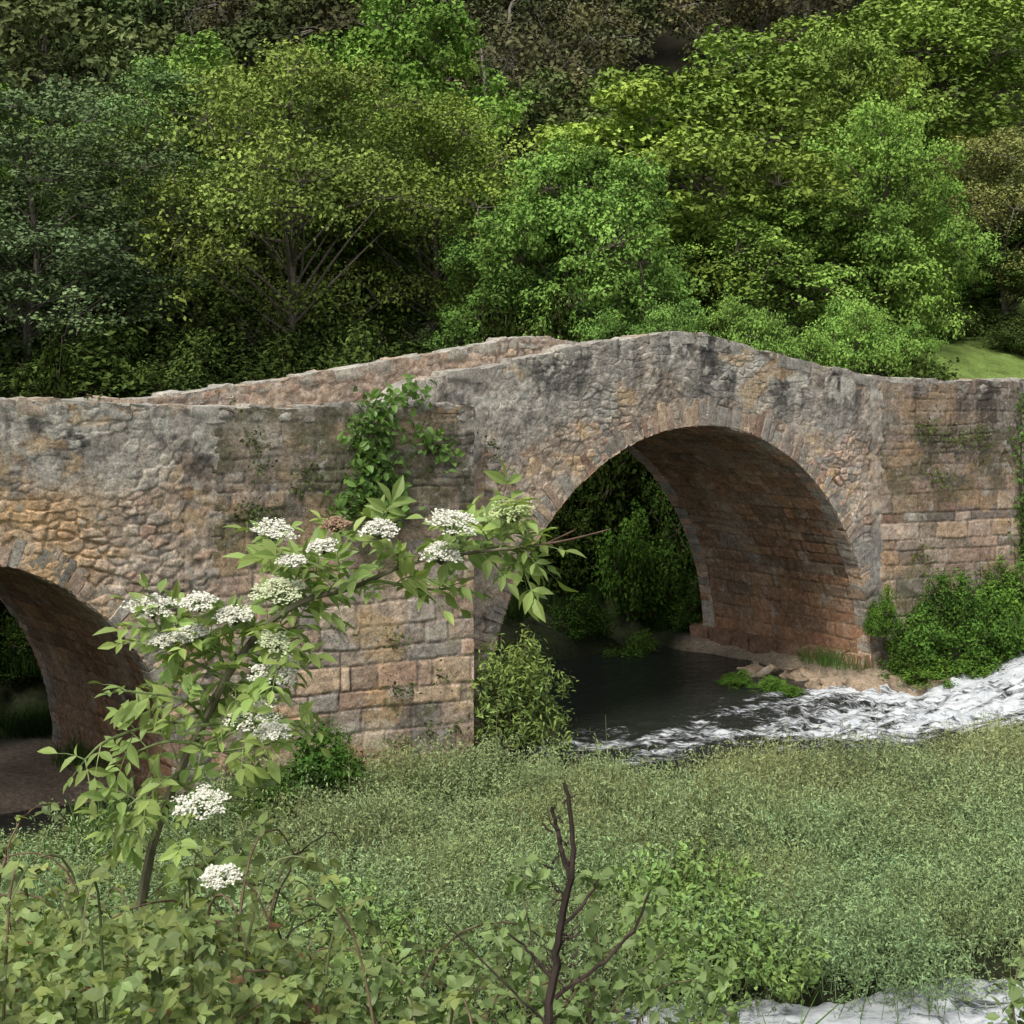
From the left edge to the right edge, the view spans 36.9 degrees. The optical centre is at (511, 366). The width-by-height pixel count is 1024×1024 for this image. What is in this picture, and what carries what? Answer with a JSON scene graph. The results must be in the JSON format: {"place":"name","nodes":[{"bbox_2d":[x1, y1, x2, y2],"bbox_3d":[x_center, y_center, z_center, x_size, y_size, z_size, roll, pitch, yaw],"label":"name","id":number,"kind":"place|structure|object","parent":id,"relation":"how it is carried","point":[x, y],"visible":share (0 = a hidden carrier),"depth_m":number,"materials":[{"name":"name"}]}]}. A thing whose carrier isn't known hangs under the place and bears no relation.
{"place":"outdoors","nodes":[
{"label":"outdoors","id":0,"kind":"place"},
{"bbox_2d":[0,645,1023,1023],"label":"river water","id":1,"kind":"structure","parent":0,"point":[672,699],"depth_m":25.58,"materials":[{"name":"grey liquid"}]},
{"bbox_2d":[712,668,758,688],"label":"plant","id":2,"kind":"object","parent":1,"relation":"in","point":[736,679],"visible":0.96,"depth_m":28.48,"materials":[{"name":"green plant"}]},
{"bbox_2d":[750,674,807,697],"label":"riverbank shrub","id":3,"kind":"object","parent":1,"relation":"in","point":[771,684],"visible":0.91,"depth_m":27.82,"materials":[{"name":"green plant"}]},
{"bbox_2d":[0,0,1023,1020],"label":"ground","id":4,"kind":"structure","parent":0,"point":[30,777],"depth_m":30.48,"materials":[{"name":"green plant"}]},
{"bbox_2d":[0,600,16,651],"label":"bank shrub","id":5,"kind":"object","parent":4,"relation":"on","point":[4,613],"visible":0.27,"depth_m":25.17,"materials":[{"name":"green plant"}]},
{"bbox_2d":[0,628,37,687],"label":"bank shrub","id":6,"kind":"object","parent":4,"relation":"on","point":[13,677],"visible":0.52,"depth_m":24.90,"materials":[{"name":"green plant"}]},
{"bbox_2d":[0,83,79,296],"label":"maple tree","id":7,"kind":"object","parent":4,"relation":"on","point":[3,174],"visible":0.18,"depth_m":41.66,"materials":[{"name":"green plant"}]},
{"bbox_2d":[10,323,89,398],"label":"bank shrub","id":8,"kind":"object","parent":4,"relation":"on","point":[51,356],"visible":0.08,"depth_m":28.86,"materials":[{"name":"green plant"}]},
{"bbox_2d":[0,72,211,393],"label":"ash tree","id":9,"kind":"object","parent":4,"relation":"on","point":[35,292],"visible":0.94,"depth_m":37.15,"materials":[{"name":"green plant"}]},
{"bbox_2d":[0,0,216,329],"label":"oak tree","id":10,"kind":"object","parent":4,"relation":"on","point":[107,51],"visible":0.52,"depth_m":53.17,"materials":[{"name":"green plant"}]},
{"bbox_2d":[0,191,235,335],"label":"maple tree","id":11,"kind":"object","parent":4,"relation":"on","point":[40,219],"visible":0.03,"depth_m":43.81,"materials":[{"name":"green plant"}]},
{"bbox_2d":[20,50,272,334],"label":"ash tree","id":12,"kind":"object","parent":4,"relation":"on","point":[164,81],"visible":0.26,"depth_m":41.04,"materials":[{"name":"green plant"}]},
{"bbox_2d":[28,30,336,332],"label":"maple tree","id":13,"kind":"object","parent":4,"relation":"on","point":[207,43],"visible":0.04,"depth_m":45.49,"materials":[{"name":"green plant"}]},
{"bbox_2d":[68,68,332,337],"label":"maple tree","id":14,"kind":"object","parent":4,"relation":"on","point":[272,262],"visible":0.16,"depth_m":41.56,"materials":[{"name":"green plant"}]},
{"bbox_2d":[219,770,323,835],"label":"riverbank shrub","id":15,"kind":"object","parent":4,"relation":"on","point":[270,794],"visible":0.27,"depth_m":18.71,"materials":[{"name":"green plant"}]},
{"bbox_2d":[87,36,474,351],"bbox_3d":[-5.850,-3.411,39.789,9.940,10.252,8.846,0,0,-22],"label":"maple tree","id":16,"kind":"object","parent":4,"relation":"on","point":[293,295],"visible":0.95,"depth_m":38.77,"materials":[{"name":"green plant"}]},
{"bbox_2d":[262,718,368,810],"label":"riverbank shrub","id":17,"kind":"object","parent":4,"relation":"on","point":[331,768],"visible":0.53,"depth_m":19.31,"materials":[{"name":"green plant"}]},
{"bbox_2d":[37,455,610,914],"bbox_3d":[-0.580,0.997,4.553,1.734,1.480,0.964,0,0,0],"label":"elder bush","id":18,"kind":"object","parent":4,"relation":"on","point":[267,639],"visible":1,"depth_m":4.60,"materials":[{"name":"green plant"}]},
{"bbox_2d":[225,159,468,355],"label":"maple tree","id":19,"kind":"object","parent":4,"relation":"on","point":[384,332],"visible":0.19,"depth_m":43.68,"materials":[{"name":"green plant"}]},
{"bbox_2d":[328,724,371,789],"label":"riverbank shrub","id":20,"kind":"object","parent":4,"relation":"on","point":[338,734],"visible":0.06,"depth_m":20.57,"materials":[{"name":"green plant"}]},
{"bbox_2d":[0,801,759,1023],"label":"bramble bush","id":21,"kind":"object","parent":4,"relation":"on","point":[81,970],"visible":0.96,"depth_m":4.41,"materials":[{"name":"green plant"}]},
{"bbox_2d":[319,853,1023,1023],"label":"bramble shoots","id":22,"kind":"object","parent":21,"relation":"attached to","point":[648,996],"visible":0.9,"depth_m":4.50,"materials":[{"name":"green plant"}]},
{"bbox_2d":[258,0,540,356],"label":"maple tree","id":23,"kind":"object","parent":4,"relation":"on","point":[419,67],"visible":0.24,"depth_m":48.59,"materials":[{"name":"green plant"}]},
{"bbox_2d":[181,782,650,1023],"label":"dead branch","id":24,"kind":"object","parent":4,"relation":"on","point":[563,921],"visible":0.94,"depth_m":4.30,"materials":[{"name":"brown wood"}]},
{"bbox_2d":[284,86,571,343],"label":"maple tree","id":25,"kind":"object","parent":4,"relation":"on","point":[450,131],"visible":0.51,"depth_m":41.81,"materials":[{"name":"green plant"}]},
{"bbox_2d":[367,184,581,332],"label":"maple tree","id":26,"kind":"object","parent":4,"relation":"on","point":[448,214],"visible":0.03,"depth_m":46.88,"materials":[{"name":"green plant"}]},
{"bbox_2d":[344,3,610,186],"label":"oak tree","id":27,"kind":"object","parent":4,"relation":"on","point":[499,49],"visible":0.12,"depth_m":61.70,"materials":[{"name":"green plant"}]},
{"bbox_2d":[0,331,1023,802],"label":"stone arch bridge","id":28,"kind":"structure","parent":4,"relation":"on","point":[802,497],"depth_m":23.36,"materials":[{"name":"beige stone"}]},
{"bbox_2d":[83,383,110,399],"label":"wall tuft","id":29,"kind":"object","parent":28,"relation":"attached to","point":[91,396],"visible":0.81,"depth_m":19.58,"materials":[{"name":"green plant"}]},
{"bbox_2d":[234,497,266,524],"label":"wall tuft","id":30,"kind":"object","parent":28,"relation":"attached to","point":[250,511],"visible":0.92,"depth_m":20.38,"materials":[{"name":"green plant"}]},
{"bbox_2d":[240,426,270,453],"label":"wall tuft","id":31,"kind":"object","parent":28,"relation":"attached to","point":[255,442],"visible":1,"depth_m":20.43,"materials":[{"name":"green plant"}]},
{"bbox_2d":[248,447,277,482],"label":"wall tuft","id":32,"kind":"object","parent":28,"relation":"attached to","point":[260,465],"visible":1,"depth_m":20.48,"materials":[{"name":"green plant"}]},
{"bbox_2d":[261,503,297,521],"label":"wall tuft","id":33,"kind":"object","parent":28,"relation":"attached to","point":[269,517],"visible":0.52,"depth_m":20.55,"materials":[{"name":"green plant"}]},
{"bbox_2d":[278,472,318,511],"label":"wall tuft","id":34,"kind":"object","parent":28,"relation":"attached to","point":[298,490],"visible":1,"depth_m":20.68,"materials":[{"name":"green plant"}]},
{"bbox_2d":[291,457,322,485],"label":"wall tuft","id":35,"kind":"object","parent":28,"relation":"attached to","point":[309,471],"visible":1,"depth_m":20.73,"materials":[{"name":"green plant"}]},
{"bbox_2d":[320,374,464,544],"bbox_3d":[-1.602,1.276,21.231,2.125,2.369,0.838,0,0,-25],"label":"ivy","id":36,"kind":"object","parent":28,"relation":"attached to","point":[366,448],"depth_m":21.07,"materials":[{"name":"green plant"}]},
{"bbox_2d":[377,625,411,666],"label":"wall tuft","id":37,"kind":"object","parent":28,"relation":"attached to","point":[402,636],"visible":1,"depth_m":21.27,"materials":[{"name":"green plant"}]},
{"bbox_2d":[379,675,422,716],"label":"wall tuft","id":38,"kind":"object","parent":28,"relation":"attached to","point":[399,690],"visible":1,"depth_m":21.33,"materials":[{"name":"green plant"}]},
{"bbox_2d":[386,734,420,756],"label":"wall tuft","id":39,"kind":"object","parent":28,"relation":"attached to","point":[406,743],"visible":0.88,"depth_m":21.30,"materials":[{"name":"green plant"}]},
{"bbox_2d":[419,719,450,744],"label":"wall tuft","id":40,"kind":"object","parent":28,"relation":"attached to","point":[431,731],"visible":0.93,"depth_m":21.53,"materials":[{"name":"green plant"}]},
{"bbox_2d":[432,659,456,691],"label":"wall tuft","id":41,"kind":"object","parent":28,"relation":"attached to","point":[440,676],"visible":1,"depth_m":21.59,"materials":[{"name":"green plant"}]},
{"bbox_2d":[447,714,472,743],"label":"wall tuft","id":42,"kind":"object","parent":28,"relation":"attached to","point":[456,726],"visible":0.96,"depth_m":21.70,"materials":[{"name":"green plant"}]},
{"bbox_2d":[477,431,505,458],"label":"wall tuft","id":43,"kind":"object","parent":28,"relation":"attached to","point":[493,444],"visible":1,"depth_m":21.94,"materials":[{"name":"green plant"}]},
{"bbox_2d":[861,582,904,645],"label":"riverbank shrub","id":44,"kind":"object","parent":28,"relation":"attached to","point":[881,618],"visible":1,"depth_m":28.53,"materials":[{"name":"green plant"}]},
{"bbox_2d":[911,539,940,573],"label":"wall tuft","id":45,"kind":"object","parent":28,"relation":"attached to","point":[917,555],"visible":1,"depth_m":29.22,"materials":[{"name":"green plant"}]},
{"bbox_2d":[916,410,946,450],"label":"wall tuft","id":46,"kind":"object","parent":28,"relation":"attached to","point":[931,425],"visible":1,"depth_m":29.31,"materials":[{"name":"green plant"}]},
{"bbox_2d":[926,458,956,502],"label":"wall tuft","id":47,"kind":"object","parent":28,"relation":"attached to","point":[942,478],"visible":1,"depth_m":29.37,"materials":[{"name":"green plant"}]},
{"bbox_2d":[941,424,967,456],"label":"wall tuft","id":48,"kind":"object","parent":28,"relation":"attached to","point":[958,440],"visible":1,"depth_m":29.52,"materials":[{"name":"green plant"}]},
{"bbox_2d":[947,422,985,449],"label":"wall tuft","id":49,"kind":"object","parent":28,"relation":"attached to","point":[975,442],"visible":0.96,"depth_m":29.63,"materials":[{"name":"green plant"}]},
{"bbox_2d":[969,413,994,448],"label":"wall tuft","id":50,"kind":"object","parent":28,"relation":"attached to","point":[977,432],"visible":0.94,"depth_m":29.76,"materials":[{"name":"green plant"}]},
{"bbox_2d":[1008,388,1023,597],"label":"ivy curtain","id":51,"kind":"object","parent":28,"relation":"hanging from","point":[1019,480],"visible":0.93,"depth_m":30.14,"materials":[{"name":"green plant"}]},
{"bbox_2d":[1020,484,1023,560],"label":"ivy","id":52,"kind":"object","parent":28,"relation":"attached to","point":[1022,548],"visible":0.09,"depth_m":30.87,"materials":[{"name":"green plant"}]},
{"bbox_2d":[0,691,1023,1023],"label":"river weeds","id":53,"kind":"object","parent":4,"relation":"on","point":[732,807],"visible":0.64,"depth_m":17.34,"materials":[{"name":"green plant"}]},
{"bbox_2d":[0,0,1023,323],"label":"distant forest","id":54,"kind":"object","parent":4,"relation":"on","point":[588,38],"visible":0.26,"depth_m":69.29,"materials":[{"name":"green plant"}]},
{"bbox_2d":[0,286,1023,534],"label":"woodland undergrowth","id":55,"kind":"object","parent":4,"relation":"on","point":[122,364],"visible":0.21,"depth_m":37.31,"materials":[{"name":"green plant"}]},
{"bbox_2d":[0,518,1023,1023],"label":"bank grass","id":56,"kind":"structure","parent":4,"relation":"on","point":[36,722],"depth_m":23.61,"materials":[{"name":"green plant"}]},
{"bbox_2d":[420,184,612,348],"bbox_3d":[-0.056,-1.506,41.198,5.705,6.683,5.689,0,0,31],"label":"maple tree","id":57,"kind":"object","parent":4,"relation":"on","point":[451,252],"visible":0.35,"depth_m":39.90,"materials":[{"name":"green plant"}]},
{"bbox_2d":[462,623,578,767],"bbox_3d":[0.091,4.804,22.279,2.210,2.216,1.448,0,0,-34],"label":"willow sapling","id":58,"kind":"object","parent":4,"relation":"on","point":[513,720],"visible":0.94,"depth_m":22.10,"materials":[{"name":"green plant"}]},
{"bbox_2d":[473,297,579,529],"bbox_3d":[0.241,1.751,34.857,3.539,6.695,3.642,0,0,-39],"label":"bank shrub","id":59,"kind":"object","parent":4,"relation":"on","point":[497,329],"visible":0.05,"depth_m":34.81,"materials":[{"name":"green plant"}]},
{"bbox_2d":[439,66,622,187],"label":"maple tree","id":60,"kind":"object","parent":4,"relation":"on","point":[534,118],"visible":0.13,"depth_m":59.84,"materials":[{"name":"green plant"}]},
{"bbox_2d":[258,835,831,1013],"bbox_3d":[0.257,5.419,15.288,5.702,0.863,3.766,0,0,0],"label":"nettle patch","id":61,"kind":"object","parent":4,"relation":"on","point":[394,923],"visible":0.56,"depth_m":14.73,"materials":[{"name":"green plant"}]},
{"bbox_2d":[518,506,582,587],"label":"bank shrub","id":62,"kind":"object","parent":4,"relation":"on","point":[564,520],"visible":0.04,"depth_m":32.89,"materials":[{"name":"green plant"}]},
{"bbox_2d":[522,284,591,503],"bbox_3d":[0.573,1.485,35.503,3.284,6.790,3.190,0,0,33],"label":"bank shrub","id":63,"kind":"object","parent":4,"relation":"on","point":[560,319],"visible":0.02,"depth_m":35.42,"materials":[{"name":"green plant"}]},
{"bbox_2d":[529,505,603,592],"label":"bank shrub","id":64,"kind":"object","parent":4,"relation":"on","point":[567,570],"visible":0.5,"depth_m":32.62,"materials":[{"name":"green plant"}]},
{"bbox_2d":[546,592,616,641],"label":"bank shrub","id":65,"kind":"object","parent":4,"relation":"on","point":[593,622],"visible":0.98,"depth_m":31.78,"materials":[{"name":"green plant"}]},
{"bbox_2d":[468,128,712,339],"bbox_3d":[2.001,-1.715,39.945,6.228,8.885,6.540,0,0,10],"label":"maple tree","id":66,"kind":"object","parent":4,"relation":"on","point":[614,180],"visible":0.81,"depth_m":38.84,"materials":[{"name":"green plant"}]},
{"bbox_2d":[557,449,633,574],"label":"bank shrub","id":67,"kind":"object","parent":4,"relation":"on","point":[601,477],"visible":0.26,"depth_m":33.90,"materials":[{"name":"green plant"}]},
{"bbox_2d":[556,481,657,589],"bbox_3d":[1.928,3.808,34.328,2.433,2.774,1.971,0,0,-29],"label":"bank shrub","id":68,"kind":"object","parent":4,"relation":"on","point":[589,551],"visible":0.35,"depth_m":33.91,"materials":[{"name":"green plant"}]},
{"bbox_2d":[579,321,649,534],"bbox_3d":[2.264,1.840,35.828,2.766,5.840,3.415,0,0,28],"label":"bank shrub","id":69,"kind":"object","parent":4,"relation":"on","point":[632,480],"visible":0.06,"depth_m":35.13,"materials":[{"name":"green plant"}]},
{"bbox_2d":[570,308,664,341],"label":"bush","id":70,"kind":"object","parent":4,"relation":"on","point":[598,331],"visible":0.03,"depth_m":36.75,"materials":[{"name":"green plant"}]},
{"bbox_2d":[588,502,659,621],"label":"bank shrub","id":71,"kind":"object","parent":4,"relation":"on","point":[634,549],"visible":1,"depth_m":32.70,"materials":[{"name":"green plant"}]},
{"bbox_2d":[602,629,658,656],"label":"bank shrub","id":72,"kind":"object","parent":4,"relation":"on","point":[635,649],"visible":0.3,"depth_m":31.52,"materials":[{"name":"green plant"}]},
{"bbox_2d":[622,325,669,542],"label":"bank shrub","id":73,"kind":"object","parent":4,"relation":"on","point":[643,468],"visible":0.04,"depth_m":35.42,"materials":[{"name":"green plant"}]},
{"bbox_2d":[544,128,759,330],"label":"maple tree","id":74,"kind":"object","parent":4,"relation":"on","point":[701,181],"visible":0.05,"depth_m":49.92,"materials":[{"name":"green plant"}]},
{"bbox_2d":[611,536,693,628],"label":"bank shrub","id":75,"kind":"object","parent":4,"relation":"on","point":[664,589],"visible":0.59,"depth_m":33.09,"materials":[{"name":"green plant"}]},
{"bbox_2d":[635,473,696,575],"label":"bank shrub","id":76,"kind":"object","parent":4,"relation":"on","point":[671,532],"visible":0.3,"depth_m":34.79,"materials":[{"name":"green plant"}]},
{"bbox_2d":[657,573,702,631],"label":"bank shrub","id":77,"kind":"object","parent":4,"relation":"on","point":[692,606],"visible":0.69,"depth_m":32.83,"materials":[{"name":"green plant"}]},
{"bbox_2d":[639,298,725,476],"bbox_3d":[3.992,1.318,36.799,3.594,6.042,3.604,0,0,-27],"label":"shrub","id":78,"kind":"object","parent":4,"relation":"on","point":[682,315],"visible":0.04,"depth_m":36.75,"materials":[{"name":"green plant"}]},
{"bbox_2d":[686,312,727,339],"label":"bank shrub","id":79,"kind":"object","parent":4,"relation":"on","point":[714,325],"visible":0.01,"depth_m":36.71,"materials":[{"name":"green plant"}]},
{"bbox_2d":[520,21,930,339],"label":"maple tree","id":80,"kind":"object","parent":4,"relation":"on","point":[643,110],"visible":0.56,"depth_m":44.74,"materials":[{"name":"green plant"}]},
{"bbox_2d":[688,287,809,356],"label":"shrub","id":81,"kind":"object","parent":4,"relation":"on","point":[746,322],"visible":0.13,"depth_m":36.54,"materials":[{"name":"green plant"}]},
{"bbox_2d":[753,320,853,370],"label":"shrub","id":82,"kind":"object","parent":4,"relation":"on","point":[798,346],"visible":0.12,"depth_m":35.77,"materials":[{"name":"green plant"}]},
{"bbox_2d":[664,173,947,356],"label":"maple tree","id":83,"kind":"object","parent":4,"relation":"on","point":[800,309],"visible":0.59,"depth_m":42.65,"materials":[{"name":"green plant"}]},
{"bbox_2d":[722,25,961,342],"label":"maple tree","id":84,"kind":"object","parent":4,"relation":"on","point":[843,80],"visible":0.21,"depth_m":54.32,"materials":[{"name":"green plant"}]},
{"bbox_2d":[737,661,955,695],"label":"river rocks","id":85,"kind":"object","parent":4,"relation":"on","point":[860,683],"visible":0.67,"depth_m":28.14,"materials":[{"name":"stone"}]},
{"bbox_2d":[801,291,932,376],"bbox_3d":[8.186,1.436,37.248,4.107,6.477,4.119,0,0,-12],"label":"shrub","id":86,"kind":"object","parent":4,"relation":"on","point":[848,308],"visible":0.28,"depth_m":36.33,"materials":[{"name":"green plant"}]},
{"bbox_2d":[734,0,1023,208],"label":"maple tree","id":87,"kind":"object","parent":4,"relation":"on","point":[967,50],"visible":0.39,"depth_m":63.64,"materials":[{"name":"green plant"}]},
{"bbox_2d":[772,89,1007,362],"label":"maple tree","id":88,"kind":"object","parent":4,"relation":"on","point":[887,243],"visible":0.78,"depth_m":42.78,"materials":[{"name":"green plant"}]},
{"bbox_2d":[866,321,948,377],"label":"shrub","id":89,"kind":"object","parent":4,"relation":"on","point":[936,345],"visible":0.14,"depth_m":37.67,"materials":[{"name":"green plant"}]},
{"bbox_2d":[876,619,940,685],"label":"riverbank shrub","id":90,"kind":"object","parent":4,"relation":"on","point":[903,663],"visible":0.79,"depth_m":28.24,"materials":[{"name":"green plant"}]},
{"bbox_2d":[878,651,958,689],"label":"riverbank shrub","id":91,"kind":"object","parent":4,"relation":"on","point":[940,676],"visible":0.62,"depth_m":27.87,"materials":[{"name":"green plant"}]},
{"bbox_2d":[882,604,959,666],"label":"riverbank shrub","id":92,"kind":"object","parent":4,"relation":"on","point":[926,637],"visible":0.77,"depth_m":28.28,"materials":[{"name":"green plant"}]},
{"bbox_2d":[906,568,988,647],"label":"riverbank shrub","id":93,"kind":"object","parent":4,"relation":"on","point":[939,600],"visible":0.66,"depth_m":28.87,"materials":[{"name":"green plant"}]},
{"bbox_2d":[916,226,1003,316],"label":"oak tree","id":94,"kind":"object","parent":4,"relation":"on","point":[967,293],"visible":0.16,"depth_m":59.60,"materials":[{"name":"green plant"}]},
{"bbox_2d":[902,123,1023,318],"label":"oak tree","id":95,"kind":"object","parent":4,"relation":"on","point":[1008,153],"visible":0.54,"depth_m":58.64,"materials":[{"name":"green plant"}]},
{"bbox_2d":[933,650,1004,679],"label":"riverbank shrub","id":96,"kind":"object","parent":4,"relation":"on","point":[962,665],"visible":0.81,"depth_m":28.21,"materials":[{"name":"green plant"}]},
{"bbox_2d":[940,565,1016,658],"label":"riverbank shrub","id":97,"kind":"object","parent":4,"relation":"on","point":[962,579],"visible":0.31,"depth_m":29.03,"materials":[{"name":"green plant"}]},
{"bbox_2d":[946,601,1022,665],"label":"riverbank shrub","id":98,"kind":"object","parent":4,"relation":"on","point":[977,649],"visible":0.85,"depth_m":28.40,"materials":[{"name":"green plant"}]},
{"bbox_2d":[952,211,1023,316],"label":"oak tree","id":99,"kind":"object","parent":4,"relation":"on","point":[1013,239],"visible":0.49,"depth_m":59.18,"materials":[{"name":"green plant"}]},
{"bbox_2d":[968,550,1023,609],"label":"riverbank shrub","id":100,"kind":"object","parent":4,"relation":"on","point":[1012,583],"visible":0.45,"depth_m":29.82,"materials":[{"name":"green plant"}]},
{"bbox_2d":[982,588,1023,660],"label":"riverbank shrub","id":101,"kind":"object","parent":4,"relation":"on","point":[1016,605],"visible":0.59,"depth_m":28.83,"materials":[{"name":"green plant"}]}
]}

